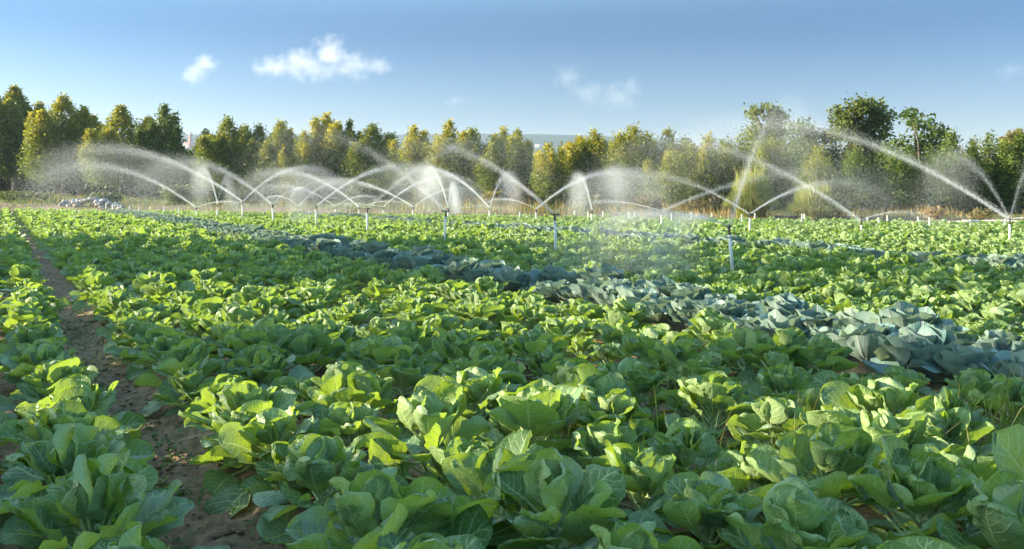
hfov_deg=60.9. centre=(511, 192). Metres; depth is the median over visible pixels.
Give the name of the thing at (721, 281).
sprout plant
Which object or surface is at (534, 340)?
sprout plant
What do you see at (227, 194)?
water jet
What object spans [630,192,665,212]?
shrub
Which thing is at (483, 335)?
sprout plant
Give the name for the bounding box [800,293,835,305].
sprout plant
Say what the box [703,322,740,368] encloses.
sprout plant
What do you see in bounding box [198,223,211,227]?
cabbage plant
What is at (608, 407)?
sprout plant
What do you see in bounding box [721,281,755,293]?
sprout plant
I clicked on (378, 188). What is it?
water jet
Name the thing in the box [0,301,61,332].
sprout plant
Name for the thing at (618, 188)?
water jet
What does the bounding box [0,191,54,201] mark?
shrub
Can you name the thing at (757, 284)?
sprout plant
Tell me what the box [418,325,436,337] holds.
sprout plant
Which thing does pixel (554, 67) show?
sky
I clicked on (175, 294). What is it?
sprout plant
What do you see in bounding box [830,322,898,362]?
cabbage plant
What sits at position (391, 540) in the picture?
sprout plant
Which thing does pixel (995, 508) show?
sprout plant
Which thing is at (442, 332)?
sprout plant
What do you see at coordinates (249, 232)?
cabbage plant
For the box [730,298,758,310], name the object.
cabbage plant
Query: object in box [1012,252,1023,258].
cabbage plant
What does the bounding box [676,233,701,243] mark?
cabbage plant
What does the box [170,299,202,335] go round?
sprout plant
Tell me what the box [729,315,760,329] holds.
cabbage plant
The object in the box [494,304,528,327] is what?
sprout plant
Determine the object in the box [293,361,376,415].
sprout plant
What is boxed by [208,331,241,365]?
sprout plant
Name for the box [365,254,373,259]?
cabbage plant
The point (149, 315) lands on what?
sprout plant
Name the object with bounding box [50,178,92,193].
poplar tree
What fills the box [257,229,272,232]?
cabbage plant
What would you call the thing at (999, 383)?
sprout plant
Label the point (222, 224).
cabbage plant
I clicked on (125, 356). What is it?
sprout plant
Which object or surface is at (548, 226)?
cabbage plant
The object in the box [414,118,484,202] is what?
poplar tree
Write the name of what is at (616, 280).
cabbage plant
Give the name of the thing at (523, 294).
sprout plant
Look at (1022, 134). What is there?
poplar tree
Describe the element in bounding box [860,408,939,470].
sprout plant
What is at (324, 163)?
water jet
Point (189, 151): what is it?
poplar tree
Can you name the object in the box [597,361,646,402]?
sprout plant
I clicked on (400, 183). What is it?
water jet
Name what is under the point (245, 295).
sprout plant
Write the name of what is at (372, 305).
sprout plant
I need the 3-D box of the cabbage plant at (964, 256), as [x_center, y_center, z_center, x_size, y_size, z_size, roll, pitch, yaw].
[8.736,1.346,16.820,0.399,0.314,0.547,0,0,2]
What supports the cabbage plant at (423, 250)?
on the ground at (60, 285)
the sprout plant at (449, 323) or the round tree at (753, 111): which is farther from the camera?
the round tree at (753, 111)
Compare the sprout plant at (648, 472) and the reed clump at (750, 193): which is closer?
the sprout plant at (648, 472)
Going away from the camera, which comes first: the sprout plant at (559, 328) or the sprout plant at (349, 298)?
the sprout plant at (559, 328)
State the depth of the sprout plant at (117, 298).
9.66 m
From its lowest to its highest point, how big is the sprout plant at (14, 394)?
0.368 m
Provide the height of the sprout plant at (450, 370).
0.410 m
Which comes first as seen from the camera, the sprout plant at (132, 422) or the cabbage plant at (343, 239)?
the sprout plant at (132, 422)
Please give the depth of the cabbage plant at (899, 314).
7.76 m
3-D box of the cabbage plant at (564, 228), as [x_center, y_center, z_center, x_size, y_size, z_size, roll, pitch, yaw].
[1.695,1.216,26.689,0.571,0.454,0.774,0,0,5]
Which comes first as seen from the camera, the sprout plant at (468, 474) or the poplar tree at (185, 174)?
the sprout plant at (468, 474)
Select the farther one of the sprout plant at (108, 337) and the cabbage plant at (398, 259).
the cabbage plant at (398, 259)
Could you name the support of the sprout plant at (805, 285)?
on the ground at (60, 285)
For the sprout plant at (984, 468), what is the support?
on the ground at (60, 285)
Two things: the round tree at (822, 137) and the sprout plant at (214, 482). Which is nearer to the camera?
the sprout plant at (214, 482)
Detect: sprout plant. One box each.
[0,289,57,323]
[0,296,63,328]
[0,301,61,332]
[0,322,74,358]
[0,337,83,378]
[0,386,110,444]
[0,422,154,548]
[0,448,157,546]
[0,453,230,548]
[1,400,154,483]
[2,289,56,312]
[2,460,17,467]
[4,322,26,343]
[4,343,84,383]
[5,315,68,343]
[8,327,21,333]
[8,388,48,400]
[15,374,144,441]
[16,357,116,416]
[18,283,59,306]
[18,353,92,403]
[23,282,67,310]
[86,286,113,308]
[87,289,102,312]
[90,521,169,548]
[93,290,135,320]
[93,293,131,314]
[96,308,133,336]
[97,285,134,306]
[103,326,127,353]
[106,312,134,339]
[106,317,159,357]
[109,298,151,331]
[111,307,170,345]
[118,326,180,380]
[126,327,179,379]
[133,317,181,347]
[134,337,225,417]
[135,331,211,390]
[140,272,195,303]
[146,283,180,305]
[151,303,187,326]
[152,368,215,409]
[158,290,180,303]
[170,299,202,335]
[171,290,200,311]
[175,309,222,338]
[178,380,315,432]
[182,296,224,326]
[182,373,242,419]
[188,400,298,494]
[190,314,223,349]
[198,281,236,301]
[201,302,265,352]
[202,285,239,301]
[204,321,253,351]
[205,405,340,519]
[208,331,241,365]
[217,318,302,379]
[226,344,288,386]
[227,297,233,302]
[232,285,280,305]
[233,350,315,399]
[239,434,337,519]
[244,297,296,322]
[249,291,291,317]
[252,433,409,543]
[259,376,308,400]
[261,284,288,298]
[261,308,291,324]
[276,289,306,301]
[276,296,299,319]
[277,322,296,329]
[279,294,299,318]
[280,323,349,373]
[281,377,320,418]
[285,467,503,548]
[287,284,340,318]
[288,310,350,358]
[292,298,325,318]
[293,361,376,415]
[295,278,316,291]
[304,282,335,302]
[311,318,355,368]
[313,367,424,451]
[315,308,328,313]
[318,401,412,452]
[323,495,340,521]
[325,288,345,308]
[326,278,354,306]
[327,306,357,336]
[334,300,372,333]
[334,340,380,369]
[336,295,363,309]
[336,320,362,341]
[349,316,393,345]
[352,293,372,312]
[353,335,433,399]
[354,384,496,479]
[360,301,383,320]
[361,278,397,302]
[370,302,398,320]
[374,349,437,409]
[377,532,484,548]
[382,291,416,303]
[382,296,420,323]
[383,321,431,355]
[386,322,403,333]
[390,280,427,298]
[392,302,452,338]
[393,276,418,289]
[394,308,415,325]
[400,276,434,292]
[410,374,482,409]
[414,366,519,448]
[417,290,442,302]
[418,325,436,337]
[421,329,483,371]
[422,328,470,360]
[423,283,441,297]
[423,316,460,327]
[423,436,489,490]
[424,313,471,337]
[431,297,446,312]
[435,279,468,303]
[438,300,472,325]
[438,364,483,415]
[441,302,464,322]
[442,430,555,548]
[444,288,476,302]
[448,341,531,385]
[450,345,526,417]
[454,292,487,320]
[456,327,489,341]
[458,317,497,338]
[463,301,504,340]
[470,276,507,294]
[477,297,489,303]
[478,379,585,451]
[479,448,671,548]
[485,287,498,297]
[488,295,527,314]
[489,417,561,445]
[490,380,523,409]
[493,321,525,340]
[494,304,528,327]
[494,336,528,374]
[497,289,519,298]
[505,301,560,329]
[508,323,568,380]
[513,286,547,302]
[516,304,561,330]
[518,328,545,350]
[522,294,550,307]
[523,344,575,385]
[529,315,585,356]
[541,358,605,385]
[552,358,594,373]
[554,301,569,312]
[559,298,603,317]
[559,392,656,435]
[559,418,651,512]
[564,335,601,361]
[566,303,604,318]
[567,363,654,425]
[569,315,587,343]
[569,521,701,548]
[570,317,602,341]
[574,443,720,546]
[584,342,621,367]
[591,310,642,344]
[593,295,647,339]
[593,323,639,358]
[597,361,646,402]
[602,307,651,327]
[612,332,666,371]
[617,357,678,418]
[628,418,673,467]
[636,323,668,343]
[637,339,697,393]
[648,417,739,474]
[652,370,772,450]
[652,471,762,548]
[656,374,728,429]
[659,331,702,368]
[666,350,740,384]
[682,307,737,349]
[698,341,743,376]
[702,477,882,548]
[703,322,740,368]
[704,284,737,299]
[705,441,776,523]
[708,326,781,373]
[711,279,727,285]
[720,378,749,417]
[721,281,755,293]
[724,396,806,449]
[728,279,749,285]
[733,285,761,301]
[735,350,800,382]
[736,422,912,542]
[743,363,815,425]
[746,278,774,295]
[755,292,773,299]
[767,366,814,394]
[772,327,838,373]
[773,276,814,294]
[773,286,799,296]
[778,405,880,467]
[791,332,858,373]
[794,388,821,411]
[799,291,820,296]
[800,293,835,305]
[807,286,823,293]
[808,303,829,310]
[812,370,871,388]
[817,279,867,299]
[818,284,843,304]
[820,377,970,441]
[827,293,874,310]
[827,308,842,313]
[841,435,991,547]
[844,303,870,311]
[850,282,889,297]
[856,289,881,302]
[857,372,882,379]
[859,536,956,548]
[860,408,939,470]
[867,296,906,306]
[871,304,888,313]
[881,290,906,299]
[883,365,934,396]
[889,294,935,312]
[892,439,997,535]
[896,396,993,456]
[904,283,922,297]
[912,285,940,299]
[915,386,991,452]
[919,469,1023,548]
[928,295,969,312]
[935,304,968,320]
[936,368,992,409]
[940,318,967,333]
[944,285,995,304]
[957,294,988,316]
[957,313,978,334]
[965,320,983,335]
[967,318,1018,345]
[968,374,1023,429]
[978,307,1023,330]
[979,298,1023,323]
[998,293,1008,299]
[1007,288,1023,316]
[1007,300,1023,316]
[1008,322,1023,333]
[1015,319,1022,325]
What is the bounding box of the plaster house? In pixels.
[183,142,195,148]
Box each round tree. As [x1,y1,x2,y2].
[741,101,791,159]
[781,116,845,171]
[824,92,900,204]
[888,106,957,207]
[998,128,1023,163]
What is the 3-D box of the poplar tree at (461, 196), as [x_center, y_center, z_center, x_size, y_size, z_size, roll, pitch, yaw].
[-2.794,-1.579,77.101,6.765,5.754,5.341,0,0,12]
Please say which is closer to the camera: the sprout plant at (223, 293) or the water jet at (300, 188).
the sprout plant at (223, 293)
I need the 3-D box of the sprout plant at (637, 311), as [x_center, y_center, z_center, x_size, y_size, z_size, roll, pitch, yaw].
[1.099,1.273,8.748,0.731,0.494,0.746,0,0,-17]
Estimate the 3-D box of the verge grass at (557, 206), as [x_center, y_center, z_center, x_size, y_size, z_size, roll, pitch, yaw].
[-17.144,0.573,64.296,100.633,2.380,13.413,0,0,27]
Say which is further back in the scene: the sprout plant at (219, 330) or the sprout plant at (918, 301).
the sprout plant at (918, 301)
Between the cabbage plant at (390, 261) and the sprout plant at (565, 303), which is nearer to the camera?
the sprout plant at (565, 303)
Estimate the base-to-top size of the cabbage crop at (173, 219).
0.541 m
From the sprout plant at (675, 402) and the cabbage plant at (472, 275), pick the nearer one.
the sprout plant at (675, 402)
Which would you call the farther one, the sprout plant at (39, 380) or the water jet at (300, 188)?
the water jet at (300, 188)
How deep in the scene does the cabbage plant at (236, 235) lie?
26.15 m
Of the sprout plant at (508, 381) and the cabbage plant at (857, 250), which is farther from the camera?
the cabbage plant at (857, 250)
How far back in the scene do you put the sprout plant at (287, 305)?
10.07 m
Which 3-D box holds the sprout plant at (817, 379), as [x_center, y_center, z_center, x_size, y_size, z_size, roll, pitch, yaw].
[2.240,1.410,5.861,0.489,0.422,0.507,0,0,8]
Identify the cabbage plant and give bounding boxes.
[191,221,204,224]
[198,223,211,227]
[204,219,219,222]
[214,222,231,227]
[222,226,238,234]
[229,227,244,235]
[233,231,240,240]
[240,229,254,235]
[249,224,263,231]
[250,232,268,240]
[255,233,273,240]
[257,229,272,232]
[264,235,282,241]
[271,230,289,235]
[277,232,294,238]
[283,238,298,244]
[295,235,307,240]
[296,239,307,253]
[304,240,317,252]
[307,233,319,240]
[307,243,317,251]
[312,238,341,250]
[313,233,336,240]
[320,245,337,257]
[329,248,337,256]
[331,235,354,245]
[337,247,362,256]
[345,239,365,250]
[349,250,368,259]
[363,240,388,253]
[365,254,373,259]
[367,248,399,269]
[388,258,393,267]
[392,251,426,272]
[401,255,433,269]
[406,244,442,256]
[423,254,440,257]
[431,254,453,264]
[432,264,449,268]
[439,266,452,279]
[442,256,467,265]
[448,257,493,280]
[462,266,492,281]
[479,260,505,268]
[484,265,534,291]
[487,266,510,279]
[509,266,524,270]
[512,222,528,226]
[520,285,534,292]
[525,268,542,282]
[527,226,544,231]
[529,264,575,285]
[530,280,553,293]
[537,279,571,304]
[544,225,553,229]
[555,272,586,283]
[558,225,572,231]
[558,276,603,303]
[569,226,582,232]
[579,228,590,232]
[580,263,624,280]
[584,280,632,304]
[598,227,610,235]
[600,286,656,308]
[603,276,632,285]
[617,234,630,238]
[623,230,636,234]
[629,279,645,289]
[635,275,683,296]
[636,231,649,235]
[641,296,678,323]
[646,234,665,240]
[659,282,716,300]
[660,297,702,327]
[662,232,680,238]
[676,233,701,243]
[683,297,754,325]
[704,236,713,242]
[704,293,736,301]
[713,234,737,243]
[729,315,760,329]
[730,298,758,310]
[732,235,747,242]
[732,240,746,244]
[744,309,810,338]
[753,292,809,316]
[757,239,772,251]
[772,237,794,241]
[773,239,793,245]
[791,241,806,247]
[795,305,837,329]
[802,240,827,249]
[808,326,840,348]
[816,243,846,256]
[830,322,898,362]
[833,308,870,329]
[842,243,859,248]
[842,246,860,252]
[852,301,953,328]
[861,249,884,258]
[863,321,964,374]
[882,251,903,262]
[906,344,1000,382]
[912,251,923,255]
[916,250,941,262]
[931,324,974,345]
[952,254,971,260]
[966,257,982,265]
[971,330,1023,351]
[977,253,1013,265]
[977,350,1023,379]
[1004,259,1023,278]
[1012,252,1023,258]
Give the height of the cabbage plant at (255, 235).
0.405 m
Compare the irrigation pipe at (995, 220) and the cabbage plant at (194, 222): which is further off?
the irrigation pipe at (995, 220)
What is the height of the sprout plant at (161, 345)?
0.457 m
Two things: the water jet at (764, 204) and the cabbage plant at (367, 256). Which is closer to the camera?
the cabbage plant at (367, 256)
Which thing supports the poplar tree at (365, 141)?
on the ground at (60, 285)
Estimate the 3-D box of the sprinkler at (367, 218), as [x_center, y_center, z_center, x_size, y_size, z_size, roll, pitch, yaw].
[-4.572,1.085,27.473,0.218,1.227,0.104,0,0,0]
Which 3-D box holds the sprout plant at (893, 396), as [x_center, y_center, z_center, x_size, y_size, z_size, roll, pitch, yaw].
[2.046,1.357,4.891,0.730,0.634,0.755,0,0,-27]
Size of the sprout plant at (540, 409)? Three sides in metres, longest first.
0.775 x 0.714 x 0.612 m
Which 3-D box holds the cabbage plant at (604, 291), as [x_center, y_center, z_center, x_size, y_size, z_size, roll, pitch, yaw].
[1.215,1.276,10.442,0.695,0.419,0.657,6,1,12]
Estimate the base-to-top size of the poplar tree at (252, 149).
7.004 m
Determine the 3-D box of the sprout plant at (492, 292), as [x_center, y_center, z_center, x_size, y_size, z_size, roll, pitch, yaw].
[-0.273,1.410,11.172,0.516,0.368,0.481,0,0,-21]
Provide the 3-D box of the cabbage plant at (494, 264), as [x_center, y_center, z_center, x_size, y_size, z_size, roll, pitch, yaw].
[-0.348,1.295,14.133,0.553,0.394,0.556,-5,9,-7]
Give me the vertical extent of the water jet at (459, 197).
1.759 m
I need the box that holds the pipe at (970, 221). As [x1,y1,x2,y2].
[962,220,980,224]
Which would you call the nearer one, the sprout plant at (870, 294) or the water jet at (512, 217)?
the sprout plant at (870, 294)
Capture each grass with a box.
[0,191,1023,219]
[2,351,1023,491]
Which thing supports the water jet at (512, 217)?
attached to the sprinkler at (445, 215)
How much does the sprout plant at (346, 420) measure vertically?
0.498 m
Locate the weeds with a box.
[0,288,994,548]
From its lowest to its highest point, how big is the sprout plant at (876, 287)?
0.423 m
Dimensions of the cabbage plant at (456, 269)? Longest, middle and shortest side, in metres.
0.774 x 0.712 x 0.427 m
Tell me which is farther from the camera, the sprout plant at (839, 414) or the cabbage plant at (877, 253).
the cabbage plant at (877, 253)
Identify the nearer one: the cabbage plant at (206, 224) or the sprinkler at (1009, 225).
the sprinkler at (1009, 225)
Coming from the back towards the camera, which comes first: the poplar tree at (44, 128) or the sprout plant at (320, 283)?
the poplar tree at (44, 128)
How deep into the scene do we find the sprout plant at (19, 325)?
8.37 m
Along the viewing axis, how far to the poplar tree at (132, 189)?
92.95 m
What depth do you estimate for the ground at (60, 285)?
6.46 m
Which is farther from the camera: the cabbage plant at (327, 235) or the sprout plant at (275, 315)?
the cabbage plant at (327, 235)
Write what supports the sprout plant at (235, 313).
on the ground at (60, 285)
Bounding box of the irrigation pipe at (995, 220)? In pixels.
[949,220,1017,221]
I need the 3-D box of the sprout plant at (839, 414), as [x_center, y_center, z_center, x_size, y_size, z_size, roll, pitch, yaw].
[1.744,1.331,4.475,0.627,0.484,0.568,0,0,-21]
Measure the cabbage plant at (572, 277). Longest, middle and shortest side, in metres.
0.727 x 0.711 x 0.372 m
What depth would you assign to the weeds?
5.42 m
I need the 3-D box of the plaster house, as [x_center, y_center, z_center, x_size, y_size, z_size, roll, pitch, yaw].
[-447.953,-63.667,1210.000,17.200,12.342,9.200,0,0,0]
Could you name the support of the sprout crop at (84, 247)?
on the ground at (60, 285)
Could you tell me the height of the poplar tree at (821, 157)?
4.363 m
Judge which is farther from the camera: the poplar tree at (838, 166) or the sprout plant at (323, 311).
the poplar tree at (838, 166)
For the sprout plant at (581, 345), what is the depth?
7.48 m
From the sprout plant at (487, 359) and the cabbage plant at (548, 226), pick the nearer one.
the sprout plant at (487, 359)
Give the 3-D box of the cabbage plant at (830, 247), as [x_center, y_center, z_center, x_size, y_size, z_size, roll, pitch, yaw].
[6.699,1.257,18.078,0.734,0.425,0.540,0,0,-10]
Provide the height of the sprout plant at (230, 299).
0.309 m
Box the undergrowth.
[0,173,1023,212]
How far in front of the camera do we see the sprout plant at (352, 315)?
8.68 m
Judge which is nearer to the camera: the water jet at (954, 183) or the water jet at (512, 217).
the water jet at (512, 217)
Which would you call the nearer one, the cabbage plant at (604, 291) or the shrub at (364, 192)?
the cabbage plant at (604, 291)
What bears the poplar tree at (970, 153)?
on the ground at (60, 285)
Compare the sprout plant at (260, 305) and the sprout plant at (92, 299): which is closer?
the sprout plant at (260, 305)
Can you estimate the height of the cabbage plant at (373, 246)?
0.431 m
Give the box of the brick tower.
[188,130,192,148]
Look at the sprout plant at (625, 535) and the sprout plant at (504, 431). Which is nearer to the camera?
the sprout plant at (625, 535)
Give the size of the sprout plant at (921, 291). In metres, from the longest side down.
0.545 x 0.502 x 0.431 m
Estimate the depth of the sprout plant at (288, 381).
5.98 m
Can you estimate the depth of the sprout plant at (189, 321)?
8.28 m
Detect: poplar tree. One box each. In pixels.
[0,84,46,191]
[0,178,18,192]
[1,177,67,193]
[12,92,103,195]
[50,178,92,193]
[74,104,157,197]
[75,177,98,194]
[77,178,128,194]
[107,181,161,194]
[127,101,188,198]
[132,181,172,195]
[155,148,196,194]
[173,145,194,189]
[186,114,263,198]
[188,128,225,191]
[234,122,286,190]
[251,118,296,198]
[270,128,324,196]
[307,111,356,199]
[310,185,347,198]
[335,117,363,197]
[339,121,405,194]
[369,152,418,200]
[384,124,439,201]
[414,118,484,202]
[450,126,487,202]
[451,186,484,199]
[467,139,514,200]
[484,125,520,201]
[485,144,542,200]
[498,127,533,202]
[526,151,562,199]
[529,141,571,204]
[543,152,582,200]
[560,134,591,202]
[568,127,611,204]
[582,142,630,202]
[589,121,660,202]
[635,140,676,203]
[635,143,694,210]
[645,124,695,203]
[673,143,712,201]
[686,131,733,200]
[699,142,737,202]
[706,128,774,196]
[750,132,800,208]
[770,151,806,205]
[787,143,852,204]
[814,149,879,211]
[828,157,842,196]
[835,142,923,211]
[844,167,895,206]
[891,140,938,209]
[899,144,967,209]
[911,152,965,207]
[934,128,982,210]
[949,144,1001,211]
[956,149,996,207]
[960,129,1023,212]
[981,132,1023,212]
[981,141,1023,208]
[1013,128,1023,196]
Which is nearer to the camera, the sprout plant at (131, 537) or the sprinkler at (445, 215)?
the sprout plant at (131, 537)
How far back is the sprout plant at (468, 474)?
3.66 m
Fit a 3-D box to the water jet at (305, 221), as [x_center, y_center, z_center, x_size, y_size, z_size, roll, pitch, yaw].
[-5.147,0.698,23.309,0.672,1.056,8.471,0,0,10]
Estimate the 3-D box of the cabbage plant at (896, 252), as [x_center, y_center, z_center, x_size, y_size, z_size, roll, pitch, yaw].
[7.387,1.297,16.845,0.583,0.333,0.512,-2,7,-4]
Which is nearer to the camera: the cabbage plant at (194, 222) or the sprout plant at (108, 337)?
the sprout plant at (108, 337)
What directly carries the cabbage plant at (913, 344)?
on the ground at (60, 285)
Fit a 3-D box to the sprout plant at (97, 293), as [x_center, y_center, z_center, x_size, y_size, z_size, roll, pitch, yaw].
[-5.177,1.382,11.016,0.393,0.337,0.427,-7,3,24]
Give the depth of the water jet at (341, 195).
56.30 m
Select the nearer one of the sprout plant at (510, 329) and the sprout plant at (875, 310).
the sprout plant at (510, 329)
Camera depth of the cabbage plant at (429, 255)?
16.12 m
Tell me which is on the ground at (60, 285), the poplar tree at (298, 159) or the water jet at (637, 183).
the poplar tree at (298, 159)
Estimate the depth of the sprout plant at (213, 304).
8.65 m
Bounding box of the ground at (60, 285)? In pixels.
[0,191,1023,548]
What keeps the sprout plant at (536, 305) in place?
on the ground at (60, 285)
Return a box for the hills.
[119,134,739,187]
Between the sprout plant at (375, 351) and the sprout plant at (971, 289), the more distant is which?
the sprout plant at (971, 289)
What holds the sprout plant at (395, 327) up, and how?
on the ground at (60, 285)
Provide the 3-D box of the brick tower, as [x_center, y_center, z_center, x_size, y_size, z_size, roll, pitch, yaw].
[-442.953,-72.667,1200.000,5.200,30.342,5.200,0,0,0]
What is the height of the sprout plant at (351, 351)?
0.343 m
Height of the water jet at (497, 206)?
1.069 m
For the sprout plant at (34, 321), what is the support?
on the ground at (60, 285)
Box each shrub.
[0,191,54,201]
[83,191,123,202]
[157,183,199,204]
[195,187,225,204]
[225,181,278,203]
[278,178,305,203]
[345,181,391,203]
[411,187,448,205]
[478,190,504,207]
[507,184,537,207]
[542,193,573,208]
[572,194,613,210]
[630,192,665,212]
[686,198,718,213]
[706,193,729,213]
[833,197,852,216]
[917,205,947,219]
[964,207,993,219]
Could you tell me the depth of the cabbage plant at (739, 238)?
21.11 m
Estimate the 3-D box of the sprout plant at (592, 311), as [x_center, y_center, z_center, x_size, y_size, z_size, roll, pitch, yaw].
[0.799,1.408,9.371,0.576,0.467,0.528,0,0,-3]
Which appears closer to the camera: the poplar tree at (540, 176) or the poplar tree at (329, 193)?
the poplar tree at (540, 176)
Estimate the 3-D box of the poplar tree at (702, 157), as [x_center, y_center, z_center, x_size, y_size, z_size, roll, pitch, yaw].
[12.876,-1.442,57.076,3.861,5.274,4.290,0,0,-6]
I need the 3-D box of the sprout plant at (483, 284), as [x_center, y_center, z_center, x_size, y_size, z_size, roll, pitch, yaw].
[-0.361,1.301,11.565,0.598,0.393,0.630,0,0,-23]
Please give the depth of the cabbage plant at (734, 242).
20.43 m
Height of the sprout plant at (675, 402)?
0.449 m
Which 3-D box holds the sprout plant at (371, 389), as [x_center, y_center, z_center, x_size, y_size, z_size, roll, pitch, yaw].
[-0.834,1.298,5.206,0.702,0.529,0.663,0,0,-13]
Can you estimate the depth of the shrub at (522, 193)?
58.10 m
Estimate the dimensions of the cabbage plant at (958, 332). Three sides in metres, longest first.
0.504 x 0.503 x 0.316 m
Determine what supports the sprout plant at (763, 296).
on the ground at (60, 285)
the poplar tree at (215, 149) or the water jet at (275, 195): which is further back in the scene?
the poplar tree at (215, 149)
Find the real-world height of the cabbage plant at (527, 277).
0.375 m
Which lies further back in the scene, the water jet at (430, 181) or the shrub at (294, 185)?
the shrub at (294, 185)
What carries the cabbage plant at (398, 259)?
on the ground at (60, 285)
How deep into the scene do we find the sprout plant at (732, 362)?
7.00 m
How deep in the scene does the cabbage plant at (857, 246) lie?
18.14 m
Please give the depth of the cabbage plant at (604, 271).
11.68 m
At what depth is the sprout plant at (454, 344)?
6.63 m
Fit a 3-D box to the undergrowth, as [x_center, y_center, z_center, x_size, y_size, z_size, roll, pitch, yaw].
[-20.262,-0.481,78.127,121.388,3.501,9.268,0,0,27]
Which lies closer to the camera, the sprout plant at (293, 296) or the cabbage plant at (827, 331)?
the cabbage plant at (827, 331)
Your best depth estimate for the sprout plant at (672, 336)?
7.23 m
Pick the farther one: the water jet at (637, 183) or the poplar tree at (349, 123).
the poplar tree at (349, 123)
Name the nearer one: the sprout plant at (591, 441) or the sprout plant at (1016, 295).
the sprout plant at (591, 441)
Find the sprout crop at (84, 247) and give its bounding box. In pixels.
[0,207,1023,476]
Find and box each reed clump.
[722,162,780,217]
[782,172,843,219]
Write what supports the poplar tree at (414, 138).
on the ground at (60, 285)
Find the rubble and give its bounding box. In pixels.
[59,197,122,208]
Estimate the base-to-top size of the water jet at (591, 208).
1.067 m
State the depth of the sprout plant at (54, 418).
4.12 m
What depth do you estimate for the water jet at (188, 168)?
47.57 m
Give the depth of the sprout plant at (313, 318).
7.86 m
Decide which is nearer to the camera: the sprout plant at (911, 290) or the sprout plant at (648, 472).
the sprout plant at (648, 472)
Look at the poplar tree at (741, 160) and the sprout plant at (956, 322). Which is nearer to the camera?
the sprout plant at (956, 322)
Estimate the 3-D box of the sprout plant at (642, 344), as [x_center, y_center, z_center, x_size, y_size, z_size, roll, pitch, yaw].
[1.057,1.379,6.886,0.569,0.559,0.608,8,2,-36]
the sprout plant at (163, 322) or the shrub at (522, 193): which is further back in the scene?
the shrub at (522, 193)
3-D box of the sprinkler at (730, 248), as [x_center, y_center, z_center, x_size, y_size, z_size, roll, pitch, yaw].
[3.654,1.109,14.535,0.176,1.141,0.064,0,0,0]
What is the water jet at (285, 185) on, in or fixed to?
attached to the sprinkler
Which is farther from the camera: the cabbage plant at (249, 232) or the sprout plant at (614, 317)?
the cabbage plant at (249, 232)
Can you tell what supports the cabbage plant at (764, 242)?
on the ground at (60, 285)
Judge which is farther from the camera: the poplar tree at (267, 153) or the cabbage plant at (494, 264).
the poplar tree at (267, 153)
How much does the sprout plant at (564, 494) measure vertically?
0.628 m
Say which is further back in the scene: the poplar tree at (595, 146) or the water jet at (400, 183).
the poplar tree at (595, 146)
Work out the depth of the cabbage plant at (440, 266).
14.34 m
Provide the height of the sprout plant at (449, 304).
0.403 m
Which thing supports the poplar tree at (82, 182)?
on the ground at (60, 285)
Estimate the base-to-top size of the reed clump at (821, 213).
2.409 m
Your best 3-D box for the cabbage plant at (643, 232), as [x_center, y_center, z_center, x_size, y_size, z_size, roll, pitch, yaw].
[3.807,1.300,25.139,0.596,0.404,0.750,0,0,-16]
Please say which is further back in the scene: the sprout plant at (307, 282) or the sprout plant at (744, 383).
the sprout plant at (307, 282)
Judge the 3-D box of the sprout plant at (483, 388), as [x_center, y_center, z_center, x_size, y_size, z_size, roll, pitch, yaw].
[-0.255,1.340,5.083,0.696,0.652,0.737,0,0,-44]
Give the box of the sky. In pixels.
[0,0,1023,161]
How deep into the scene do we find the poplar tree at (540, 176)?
72.14 m
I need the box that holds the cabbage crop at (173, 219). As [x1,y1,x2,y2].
[102,208,1016,351]
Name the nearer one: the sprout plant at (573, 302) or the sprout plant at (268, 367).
the sprout plant at (268, 367)
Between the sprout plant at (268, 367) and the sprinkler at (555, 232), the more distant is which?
the sprinkler at (555, 232)
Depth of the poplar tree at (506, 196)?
71.33 m
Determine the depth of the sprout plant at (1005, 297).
10.58 m
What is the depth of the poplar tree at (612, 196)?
67.13 m
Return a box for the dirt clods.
[0,308,960,548]
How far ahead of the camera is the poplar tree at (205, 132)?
80.08 m
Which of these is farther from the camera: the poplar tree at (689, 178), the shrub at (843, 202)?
the poplar tree at (689, 178)
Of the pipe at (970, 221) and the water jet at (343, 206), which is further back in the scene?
the water jet at (343, 206)
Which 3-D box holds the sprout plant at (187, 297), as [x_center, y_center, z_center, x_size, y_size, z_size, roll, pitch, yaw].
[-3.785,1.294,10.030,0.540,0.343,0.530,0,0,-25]
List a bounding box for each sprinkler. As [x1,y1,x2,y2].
[364,208,370,230]
[441,210,449,240]
[549,213,559,248]
[726,225,733,269]
[749,213,751,229]
[1008,218,1010,237]
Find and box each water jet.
[0,137,241,214]
[3,154,196,211]
[111,150,271,218]
[183,161,217,214]
[198,200,262,214]
[217,119,445,225]
[218,164,359,212]
[218,175,247,212]
[241,184,335,210]
[242,162,354,215]
[258,196,297,212]
[260,202,357,236]
[274,174,412,212]
[274,186,319,217]
[284,187,315,220]
[300,180,364,210]
[309,201,381,212]
[317,161,473,215]
[338,193,386,212]
[341,135,552,233]
[360,199,416,213]
[368,123,569,219]
[383,165,489,212]
[383,171,488,211]
[409,161,448,212]
[414,187,488,213]
[447,180,464,213]
[447,204,574,247]
[469,198,534,217]
[489,170,526,212]
[527,203,726,277]
[536,163,680,214]
[544,199,659,224]
[557,181,631,239]
[559,164,747,222]
[561,171,593,216]
[567,133,858,221]
[596,161,638,214]
[612,106,1011,225]
[616,208,727,279]
[666,160,941,218]
[727,91,844,238]
[728,111,832,244]
[751,172,907,225]
[863,210,944,230]
[903,147,1010,229]
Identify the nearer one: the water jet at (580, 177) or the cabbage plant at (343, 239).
the cabbage plant at (343, 239)
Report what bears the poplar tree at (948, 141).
on the ground at (60, 285)

